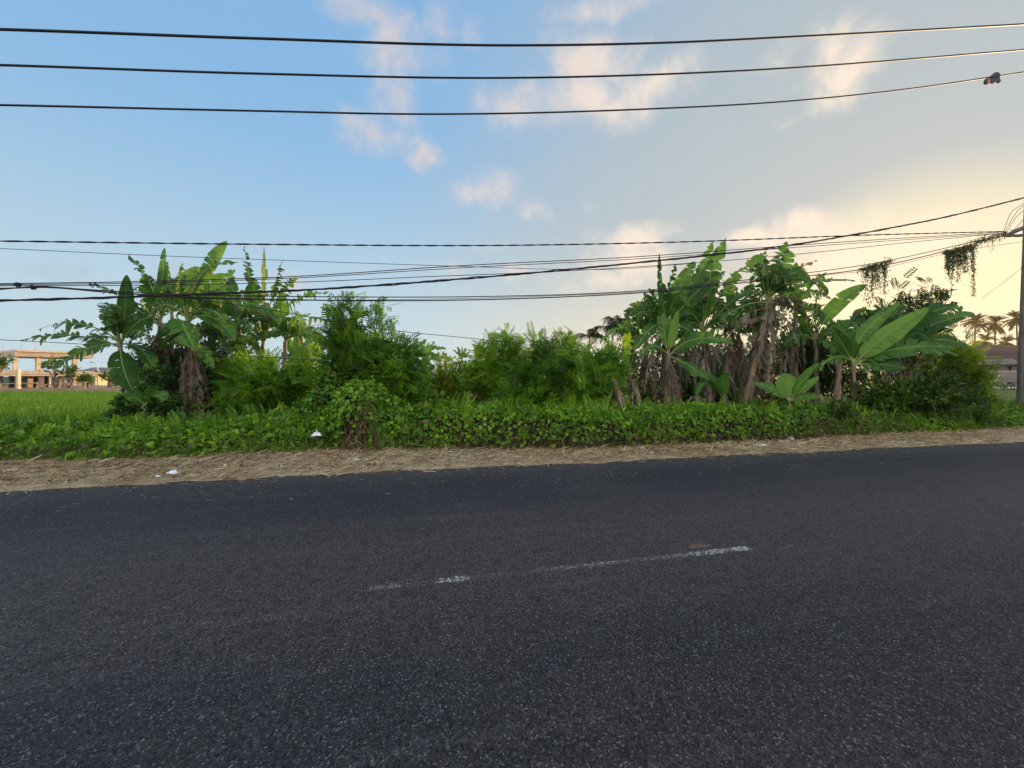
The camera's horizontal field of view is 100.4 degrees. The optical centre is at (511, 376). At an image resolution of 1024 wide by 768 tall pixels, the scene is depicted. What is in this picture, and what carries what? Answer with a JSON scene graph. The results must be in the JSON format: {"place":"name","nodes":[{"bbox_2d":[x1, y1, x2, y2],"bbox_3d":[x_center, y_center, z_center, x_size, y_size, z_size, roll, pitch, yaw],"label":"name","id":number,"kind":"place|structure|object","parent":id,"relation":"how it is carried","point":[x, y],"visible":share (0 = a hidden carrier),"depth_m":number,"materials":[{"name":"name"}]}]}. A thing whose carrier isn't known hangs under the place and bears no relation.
{"place":"outdoors","nodes":[
{"label":"outdoors","id":0,"kind":"place"},
{"bbox_2d":[0,339,319,360],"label":"overhead cable","id":1,"kind":"object","parent":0,"point":[153,348],"visible":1,"depth_m":9.03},
{"bbox_2d":[0,386,470,393],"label":"soil berm","id":2,"kind":"structure","parent":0,"point":[78,389],"depth_m":40.02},
{"bbox_2d":[71,394,474,419],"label":"rice field","id":3,"kind":"structure","parent":0,"point":[253,411],"depth_m":18.39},
{"bbox_2d":[0,389,124,420],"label":"rice grass","id":4,"kind":"structure","parent":3,"relation":"on","point":[70,403],"depth_m":20.25,"materials":[{"name":"plant"}]},
{"bbox_2d":[0,248,692,269],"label":"overhead cable","id":5,"kind":"object","parent":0,"point":[323,261],"visible":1,"depth_m":9.75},
{"bbox_2d":[182,297,631,355],"bbox_3d":[-1.949,-1.144,10.346,11.154,1.200,0.014,0,0,-13],"label":"overhead cable","id":6,"kind":"object","parent":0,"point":[395,330],"visible":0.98,"depth_m":10.13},
{"bbox_2d":[3,377,893,405],"bbox_3d":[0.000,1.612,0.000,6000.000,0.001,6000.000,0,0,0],"label":"ground","id":7,"kind":"structure","parent":0,"point":[5,379],"depth_m":138.50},
{"bbox_2d":[0,353,15,372],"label":"young tree","id":8,"kind":"object","parent":7,"relation":"on","point":[3,359],"visible":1,"depth_m":50.31,"materials":[{"name":"green plant"}]},
{"bbox_2d":[16,369,20,388],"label":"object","id":9,"kind":"object","parent":7,"relation":"on","point":[18,378],"visible":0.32,"depth_m":50.04,"materials":[{"name":"wood"}]},
{"bbox_2d":[0,382,85,388],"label":"bamboo fence","id":10,"kind":"object","parent":7,"relation":"on","point":[36,383],"visible":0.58,"depth_m":52.26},
{"bbox_2d":[0,344,99,387],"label":"unfinished building","id":11,"kind":"structure","parent":7,"relation":"on","point":[41,377],"depth_m":59.52,"materials":[{"name":"concrete"}]},
{"bbox_2d":[8,376,27,387],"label":"window","id":12,"kind":"structure","parent":11,"relation":"in","point":[24,379],"depth_m":58.72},
{"bbox_2d":[37,355,65,387],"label":"young tree","id":13,"kind":"object","parent":7,"relation":"on","point":[46,364],"visible":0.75,"depth_m":47.85,"materials":[{"name":"green plant"}]},
{"bbox_2d":[55,363,85,387],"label":"young tree","id":14,"kind":"object","parent":7,"relation":"on","point":[71,369],"visible":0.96,"depth_m":46.89,"materials":[{"name":"green plant"}]},
{"bbox_2d":[74,373,95,387],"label":"young tree","id":15,"kind":"object","parent":7,"relation":"on","point":[86,378],"visible":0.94,"depth_m":57.55,"materials":[{"name":"green plant"}]},
{"bbox_2d":[22,274,158,393],"bbox_3d":[-11.988,-0.483,12.425,4.452,4.974,1.718,0,0,14],"label":"banana plant","id":16,"kind":"object","parent":7,"relation":"on","point":[115,318],"visible":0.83,"depth_m":12.29,"materials":[{"name":"green plant"}]},
{"bbox_2d":[65,367,116,385],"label":"house","id":17,"kind":"structure","parent":7,"relation":"on","point":[101,382],"depth_m":76.44,"materials":[{"name":"paint"}]},
{"bbox_2d":[94,367,119,386],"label":"young tree","id":18,"kind":"object","parent":7,"relation":"on","point":[107,376],"visible":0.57,"depth_m":57.77,"materials":[{"name":"green plant"}]},
{"bbox_2d":[98,248,189,388],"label":"banana plant","id":19,"kind":"object","parent":7,"relation":"on","point":[161,275],"visible":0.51,"depth_m":13.10,"materials":[{"name":"green plant"}]},
{"bbox_2d":[125,385,168,414],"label":"banana plant","id":20,"kind":"object","parent":7,"relation":"on","point":[147,394],"visible":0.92,"depth_m":11.48,"materials":[{"name":"green plant"}]},
{"bbox_2d":[100,363,212,418],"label":"thicket","id":21,"kind":"object","parent":7,"relation":"on","point":[122,404],"visible":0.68,"depth_m":11.97,"materials":[{"name":"green plant"}]},
{"bbox_2d":[120,333,230,417],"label":"thicket","id":22,"kind":"object","parent":7,"relation":"on","point":[174,386],"visible":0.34,"depth_m":12.92,"materials":[{"name":"green plant"}]},
{"bbox_2d":[149,261,218,353],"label":"banana plant","id":23,"kind":"object","parent":7,"relation":"on","point":[167,271],"visible":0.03,"depth_m":14.46,"materials":[{"name":"green plant"}]},
{"bbox_2d":[125,325,246,416],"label":"thicket","id":24,"kind":"object","parent":7,"relation":"on","point":[178,345],"visible":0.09,"depth_m":13.65,"materials":[{"name":"green plant"}]},
{"bbox_2d":[145,241,254,418],"bbox_3d":[-9.003,-1.055,12.031,3.508,6.182,1.959,0,0,0],"label":"banana plant","id":25,"kind":"object","parent":7,"relation":"on","point":[185,335],"visible":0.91,"depth_m":12.13,"materials":[{"name":"green plant"}]},
{"bbox_2d":[176,303,289,416],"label":"banana plant","id":26,"kind":"object","parent":7,"relation":"on","point":[252,340],"visible":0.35,"depth_m":13.68,"materials":[{"name":"green plant"}]},
{"bbox_2d":[194,275,290,362],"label":"banana plant","id":27,"kind":"object","parent":7,"relation":"on","point":[256,313],"visible":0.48,"depth_m":14.17,"materials":[{"name":"green plant"}]},
{"bbox_2d":[191,345,320,417],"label":"feathery shrub","id":28,"kind":"object","parent":7,"relation":"on","point":[258,381],"visible":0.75,"depth_m":11.99,"materials":[{"name":"green plant"}]},
{"bbox_2d":[236,246,328,411],"bbox_3d":[-8.469,-1.442,15.267,4.953,6.678,1.470,0,0,7],"label":"banana plant","id":29,"kind":"object","parent":7,"relation":"on","point":[256,287],"visible":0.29,"depth_m":15.03,"materials":[{"name":"green plant"}]},
{"bbox_2d":[261,292,326,412],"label":"banana plant","id":30,"kind":"object","parent":7,"relation":"on","point":[296,327],"visible":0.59,"depth_m":13.93,"materials":[{"name":"green plant"}]},
{"bbox_2d":[281,337,322,365],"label":"bush","id":31,"kind":"object","parent":7,"relation":"on","point":[295,350],"visible":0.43,"depth_m":16.45,"materials":[{"name":"green plant"}]},
{"bbox_2d":[269,364,350,427],"bbox_3d":[-4.797,0.718,10.280,2.304,2.056,1.298,0,0,0],"label":"creeper mound","id":32,"kind":"object","parent":7,"relation":"on","point":[315,399],"visible":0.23,"depth_m":9.96,"materials":[{"name":"green plant"}]},
{"bbox_2d":[290,290,437,405],"bbox_3d":[-3.693,-0.297,10.854,3.693,3.817,2.384,0,0,0],"label":"feathery shrub","id":33,"kind":"object","parent":7,"relation":"on","point":[376,357],"visible":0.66,"depth_m":10.54,"materials":[{"name":"green plant"}]},
{"bbox_2d":[319,375,408,450],"bbox_3d":[-3.316,0.930,9.574,2.086,1.943,1.617,0,0,30],"label":"creeper mound","id":34,"kind":"object","parent":7,"relation":"on","point":[364,407],"visible":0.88,"depth_m":9.11,"materials":[{"name":"green plant"}]},
{"bbox_2d":[392,403,443,439],"bbox_3d":[-2.007,1.141,9.676,2.161,1.096,1.147,0,0,0],"label":"creeper mound","id":35,"kind":"object","parent":7,"relation":"on","point":[405,427],"visible":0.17,"depth_m":9.29,"materials":[{"name":"green plant"}]},
{"bbox_2d":[399,338,446,369],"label":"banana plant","id":36,"kind":"object","parent":7,"relation":"on","point":[436,347],"visible":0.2,"depth_m":21.11,"materials":[{"name":"green plant"}]},
{"bbox_2d":[400,341,452,374],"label":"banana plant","id":37,"kind":"object","parent":7,"relation":"on","point":[445,356],"visible":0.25,"depth_m":17.12,"materials":[{"name":"green plant"}]},
{"bbox_2d":[393,381,467,408],"bbox_3d":[-2.199,0.796,11.173,3.230,1.772,1.414,0,0,0],"label":"creeper mound","id":38,"kind":"object","parent":7,"relation":"on","point":[434,394],"visible":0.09,"depth_m":10.88,"materials":[{"name":"green plant"}]},
{"bbox_2d":[423,350,476,403],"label":"bush","id":39,"kind":"object","parent":7,"relation":"on","point":[442,376],"visible":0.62,"depth_m":13.39,"materials":[{"name":"green plant"}]},
{"bbox_2d":[447,322,542,404],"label":"feathery shrub","id":40,"kind":"object","parent":7,"relation":"on","point":[484,372],"visible":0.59,"depth_m":12.74,"materials":[{"name":"green plant"}]},
{"bbox_2d":[0,391,1023,462],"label":"creeper bank","id":41,"kind":"structure","parent":7,"relation":"on","point":[646,421],"depth_m":9.28,"materials":[{"name":"green plant"}]},
{"bbox_2d":[477,329,579,414],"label":"feathery shrub","id":42,"kind":"object","parent":7,"relation":"on","point":[530,382],"visible":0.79,"depth_m":11.36,"materials":[{"name":"green plant"}]},
{"bbox_2d":[517,330,582,373],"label":"feathery shrub","id":43,"kind":"object","parent":7,"relation":"on","point":[556,345],"visible":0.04,"depth_m":14.40,"materials":[{"name":"green plant"}]},
{"bbox_2d":[522,321,634,409],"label":"feathery shrub","id":44,"kind":"object","parent":7,"relation":"on","point":[590,374],"visible":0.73,"depth_m":11.63,"materials":[{"name":"green plant"}]},
{"bbox_2d":[586,315,642,397],"bbox_3d":[4.982,-0.638,20.046,2.420,4.483,2.579,0,0,-31],"label":"slender palm","id":45,"kind":"object","parent":7,"relation":"on","point":[614,323],"visible":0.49,"depth_m":19.97,"materials":[{"name":"green plant"}]},
{"bbox_2d":[610,376,628,407],"bbox_3d":[3.007,0.809,11.648,0.787,1.662,0.411,0,0,0],"label":"banana stump","id":46,"kind":"object","parent":7,"relation":"on","point":[619,398],"visible":0.4,"depth_m":11.52,"materials":[{"name":"brown plant"}]},
{"bbox_2d":[599,300,658,404],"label":"banana plant","id":47,"kind":"object","parent":7,"relation":"on","point":[642,323],"visible":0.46,"depth_m":13.74,"materials":[{"name":"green plant"}]},
{"bbox_2d":[607,337,661,407],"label":"thicket","id":48,"kind":"object","parent":7,"relation":"on","point":[634,364],"visible":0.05,"depth_m":18.58,"materials":[{"name":"green plant"}]},
{"bbox_2d":[613,366,658,405],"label":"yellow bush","id":49,"kind":"object","parent":7,"relation":"on","point":[641,387],"visible":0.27,"depth_m":13.69,"materials":[{"name":"green plant"}]},
{"bbox_2d":[630,379,641,407],"bbox_3d":[3.611,0.934,12.004,0.606,1.725,0.279,0,0,0],"label":"banana stump","id":50,"kind":"object","parent":7,"relation":"on","point":[635,392],"visible":0.37,"depth_m":11.91,"materials":[{"name":"brown plant"}]},
{"bbox_2d":[622,318,652,405],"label":"banana plant","id":51,"kind":"object","parent":7,"relation":"on","point":[628,341],"visible":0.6,"depth_m":13.57,"materials":[{"name":"green plant"}]},
{"bbox_2d":[623,247,724,404],"bbox_3d":[4.800,-0.991,12.800,3.015,6.014,2.019,0,0,0],"label":"banana plant","id":52,"kind":"object","parent":7,"relation":"on","point":[670,303],"visible":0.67,"depth_m":12.41,"materials":[{"name":"green plant"}]},
{"bbox_2d":[648,286,720,393],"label":"banana plant","id":53,"kind":"object","parent":7,"relation":"on","point":[688,349],"visible":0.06,"depth_m":14.67,"materials":[{"name":"green plant"}]},
{"bbox_2d":[638,311,733,408],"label":"banana plant","id":54,"kind":"object","parent":7,"relation":"on","point":[669,336],"visible":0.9,"depth_m":11.84,"materials":[{"name":"green plant"}]},
{"bbox_2d":[651,358,767,403],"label":"thicket","id":55,"kind":"object","parent":7,"relation":"on","point":[690,390],"visible":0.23,"depth_m":14.30,"materials":[{"name":"green plant"}]},
{"bbox_2d":[653,238,766,404],"bbox_3d":[6.180,-1.267,12.847,4.368,6.245,1.780,0,0,0],"label":"banana plant","id":56,"kind":"object","parent":7,"relation":"on","point":[703,309],"visible":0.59,"depth_m":13.12,"materials":[{"name":"green plant"}]},
{"bbox_2d":[695,369,731,403],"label":"banana plant","id":57,"kind":"object","parent":7,"relation":"on","point":[719,385],"visible":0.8,"depth_m":11.79,"materials":[{"name":"green plant"}]},
{"bbox_2d":[648,346,782,402],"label":"thicket","id":58,"kind":"object","parent":7,"relation":"on","point":[720,370],"visible":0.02,"depth_m":16.19,"materials":[{"name":"green plant"}]},
{"bbox_2d":[720,346,733,405],"bbox_3d":[6.707,0.330,13.479,0.489,2.580,0.518,0,0,-44],"label":"banana stump","id":59,"kind":"object","parent":7,"relation":"on","point":[727,366],"visible":0.34,"depth_m":13.44,"materials":[{"name":"brown plant"}]},
{"bbox_2d":[713,277,780,404],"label":"banana plant","id":60,"kind":"object","parent":7,"relation":"on","point":[738,346],"visible":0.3,"depth_m":14.22,"materials":[{"name":"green plant"}]},
{"bbox_2d":[709,292,787,404],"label":"banana plant","id":61,"kind":"object","parent":7,"relation":"on","point":[754,328],"visible":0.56,"depth_m":13.51,"materials":[{"name":"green plant"}]},
{"bbox_2d":[640,321,916,381],"bbox_3d":[11.719,-0.546,19.967,13.725,4.310,3.164,0,0,0],"label":"thicket","id":62,"kind":"object","parent":7,"relation":"on","point":[775,366],"visible":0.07,"depth_m":19.73,"materials":[{"name":"green plant"}]},
{"bbox_2d":[718,241,854,403],"bbox_3d":[8.133,-1.018,12.536,4.571,5.968,1.445,0,0,-18],"label":"banana plant","id":63,"kind":"object","parent":7,"relation":"on","point":[780,276],"visible":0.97,"depth_m":12.29,"materials":[{"name":"green plant"}]},
{"bbox_2d":[753,363,820,410],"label":"banana plant","id":64,"kind":"object","parent":7,"relation":"on","point":[788,385],"visible":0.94,"depth_m":11.43,"materials":[{"name":"green plant"}]},
{"bbox_2d":[757,262,833,404],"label":"banana plant","id":65,"kind":"object","parent":7,"relation":"on","point":[792,357],"visible":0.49,"depth_m":14.27,"materials":[{"name":"green plant"}]},
{"bbox_2d":[760,303,883,405],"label":"thicket","id":66,"kind":"object","parent":7,"relation":"on","point":[826,378],"visible":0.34,"depth_m":15.20,"materials":[{"name":"green plant"}]},
{"bbox_2d":[782,284,866,406],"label":"banana plant","id":67,"kind":"object","parent":7,"relation":"on","point":[833,308],"visible":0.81,"depth_m":14.00,"materials":[{"name":"green plant"}]},
{"bbox_2d":[829,359,846,406],"bbox_3d":[9.626,0.536,12.576,0.375,2.150,0.326,0,0,0],"label":"banana stump","id":68,"kind":"object","parent":7,"relation":"on","point":[837,379],"visible":0.48,"depth_m":12.54,"materials":[{"name":"brown plant"}]},
{"bbox_2d":[849,299,905,383],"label":"banana plant","id":69,"kind":"object","parent":7,"relation":"on","point":[861,312],"visible":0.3,"depth_m":14.57,"materials":[{"name":"green plant"}]},
{"bbox_2d":[818,303,958,408],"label":"banana plant","id":70,"kind":"object","parent":7,"relation":"on","point":[845,342],"visible":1,"depth_m":12.58,"materials":[{"name":"green plant"}]},
{"bbox_2d":[824,357,998,421],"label":"thicket","id":71,"kind":"object","parent":7,"relation":"on","point":[929,391],"visible":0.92,"depth_m":12.20,"materials":[{"name":"green plant"}]},
{"bbox_2d":[850,302,974,385],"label":"banana plant","id":72,"kind":"object","parent":7,"relation":"on","point":[926,325],"visible":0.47,"depth_m":14.03,"materials":[{"name":"green plant"}]},
{"bbox_2d":[849,267,979,382],"bbox_3d":[16.272,-1.405,17.509,5.528,6.042,3.722,0,0,0],"label":"compound leaf tree","id":73,"kind":"object","parent":7,"relation":"on","point":[911,306],"visible":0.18,"depth_m":17.31,"materials":[{"name":"green plant"}]},
{"bbox_2d":[894,345,1017,382],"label":"tiled house","id":74,"kind":"structure","parent":7,"relation":"on","point":[1010,360],"depth_m":60.91,"materials":[{"name":"brown tile"}]},
{"bbox_2d":[923,329,1015,408],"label":"bush","id":75,"kind":"object","parent":7,"relation":"on","point":[970,354],"visible":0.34,"depth_m":14.16,"materials":[{"name":"green plant"}]},
{"bbox_2d":[959,313,988,342],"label":"coconut palm","id":76,"kind":"object","parent":7,"relation":"on","point":[975,321],"visible":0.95,"depth_m":111.84,"materials":[{"name":"brown plant"}]},
{"bbox_2d":[980,315,1008,343],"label":"coconut palm","id":77,"kind":"object","parent":7,"relation":"on","point":[994,325],"visible":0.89,"depth_m":111.83,"materials":[{"name":"brown plant"}]},
{"bbox_2d":[997,334,1017,344],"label":"coconut palm","id":78,"kind":"object","parent":7,"relation":"on","point":[1005,339],"visible":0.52,"depth_m":105.77,"materials":[{"name":"brown plant"}]},
{"bbox_2d":[1001,310,1019,344],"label":"coconut palm","id":79,"kind":"object","parent":7,"relation":"on","point":[1014,320],"visible":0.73,"depth_m":111.99,"materials":[{"name":"brown plant"}]},
{"bbox_2d":[1002,213,1023,405],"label":"utility pole","id":80,"kind":"object","parent":7,"relation":"on","point":[1020,380],"visible":0.84,"depth_m":15.00,"materials":[{"name":"concrete"}]},
{"bbox_2d":[0,233,997,284],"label":"overhead cable","id":81,"kind":"object","parent":80,"relation":"attached to","point":[446,268],"visible":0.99,"depth_m":10.27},
{"bbox_2d":[0,232,999,283],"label":"overhead cable","id":82,"kind":"object","parent":80,"relation":"attached to","point":[456,265],"visible":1,"depth_m":10.34,"materials":[{"name":"rubber"}]},
{"bbox_2d":[0,235,1000,297],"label":"overhead cable","id":83,"kind":"object","parent":80,"relation":"attached to","point":[467,296],"visible":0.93,"depth_m":10.47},
{"bbox_2d":[0,233,1000,285],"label":"overhead cable","id":84,"kind":"object","parent":80,"relation":"attached to","point":[439,276],"visible":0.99,"depth_m":10.14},
{"bbox_2d":[0,236,1001,300],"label":"overhead cable","id":85,"kind":"object","parent":80,"relation":"attached to","point":[448,300],"visible":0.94,"depth_m":10.35,"materials":[{"name":"rubber"}]},
{"bbox_2d":[856,255,896,309],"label":"hanging creeper","id":86,"kind":"object","parent":85,"relation":"hanging from","point":[883,265],"visible":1,"depth_m":13.42,"materials":[{"name":"green plant"}]},
{"bbox_2d":[938,240,977,296],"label":"hanging creeper","id":87,"kind":"object","parent":85,"relation":"hanging from","point":[958,253],"visible":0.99,"depth_m":14.23,"materials":[{"name":"green plant"}]},
{"bbox_2d":[958,242,978,296],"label":"hanging creeper","id":88,"kind":"object","parent":85,"relation":"hanging from","point":[972,259],"visible":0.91,"depth_m":14.41,"materials":[{"name":"green plant"}]},
{"bbox_2d":[968,229,1011,253],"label":"hanging creeper","id":89,"kind":"object","parent":85,"relation":"hanging from","point":[998,237],"visible":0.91,"depth_m":14.60,"materials":[{"name":"green plant"}]},
{"bbox_2d":[0,231,1003,245],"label":"overhead cable","id":90,"kind":"object","parent":80,"relation":"attached to","point":[456,245],"visible":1,"depth_m":10.34,"materials":[{"name":"rubber"}]},
{"bbox_2d":[0,197,1023,301],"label":"overhead cable","id":91,"kind":"object","parent":80,"relation":"attached to","point":[240,292],"visible":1,"depth_m":10.40,"materials":[{"name":"rubber"}]},
{"bbox_2d":[176,241,1023,300],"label":"overhead cable","id":92,"kind":"object","parent":80,"relation":"attached to","point":[540,296],"visible":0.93,"depth_m":10.92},
{"bbox_2d":[619,349,1021,362],"bbox_3d":[10.488,-0.643,13.239,15.649,0.451,0.011,0,0,-13],"label":"overhead cable","id":93,"kind":"object","parent":80,"relation":"attached to","point":[808,362],"visible":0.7,"depth_m":12.89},
{"bbox_2d":[0,442,1023,767],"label":"road","id":94,"kind":"structure","parent":0,"point":[856,608],"depth_m":2.83,"materials":[{"name":"asphalt"}]},
{"bbox_2d":[0,426,1023,491],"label":"verge","id":95,"kind":"structure","parent":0,"point":[384,468],"depth_m":7.66,"materials":[{"name":"soil"}]},
{"bbox_2d":[0,426,1023,510],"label":"dry straw","id":96,"kind":"object","parent":95,"relation":"on","point":[788,442],"visible":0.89,"depth_m":8.03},
{"bbox_2d":[817,396,868,426],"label":"weed clump","id":97,"kind":"object","parent":95,"relation":"on","point":[843,409],"visible":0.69,"depth_m":11.25,"materials":[{"name":"green plant"}]},
{"bbox_2d":[889,410,933,430],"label":"weed clump","id":98,"kind":"object","parent":95,"relation":"on","point":[923,427],"visible":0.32,"depth_m":11.82,"materials":[{"name":"green plant"}]},
{"bbox_2d":[955,402,1005,428],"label":"weed clump","id":99,"kind":"object","parent":95,"relation":"on","point":[977,416],"visible":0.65,"depth_m":12.61,"materials":[{"name":"green plant"}]},
{"bbox_2d":[0,23,1023,46],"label":"overhead cable","id":100,"kind":"object","parent":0,"point":[332,41],"visible":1,"depth_m":6.35,"materials":[{"name":"rubber"}]},
{"bbox_2d":[0,49,1023,78],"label":"overhead cable","id":101,"kind":"object","parent":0,"point":[220,72],"visible":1,"depth_m":6.33,"materials":[{"name":"rubber"}]},
{"bbox_2d":[0,71,1023,114],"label":"overhead cable","id":102,"kind":"object","parent":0,"point":[145,108],"visible":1,"depth_m":6.34,"materials":[{"name":"rubber"}]},
{"bbox_2d":[983,72,1000,84],"bbox_3d":[10.076,-6.261,8.956,0.446,0.310,0.071,0,0,-13],"label":"torn scrap","id":103,"kind":"object","parent":102,"relation":"hanging from","point":[992,80],"visible":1,"depth_m":8.94,"materials":[{"name":"black plastic"}]},
{"bbox_2d":[0,0,1023,376],"label":"sky","id":104,"kind":"structure","parent":0,"point":[840,166],"materials":[{"name":"blue"}]},
{"bbox_2d":[573,328,606,345],"bbox_3d":[4.049,-0.456,22.160,1.962,4.129,1.488,0,0,23],"label":"slender palm","id":105,"kind":"object","parent":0,"point":[596,335],"visible":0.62,"depth_m":21.95,"materials":[{"name":"green plant"}]},
{"bbox_2d":[736,388,1015,404],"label":"lawn","id":106,"kind":"structure","parent":0,"point":[999,392],"depth_m":34.97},
{"bbox_2d":[986,371,1016,388],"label":"yard wall","id":107,"kind":"structure","parent":106,"relation":"on","point":[1009,376],"depth_m":54.00,"materials":[{"name":"concrete"}]},
{"bbox_2d":[975,332,1000,344],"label":"coconut palm","id":108,"kind":"object","parent":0,"point":[987,336],"visible":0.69,"depth_m":103.59,"materials":[{"name":"brown plant"}]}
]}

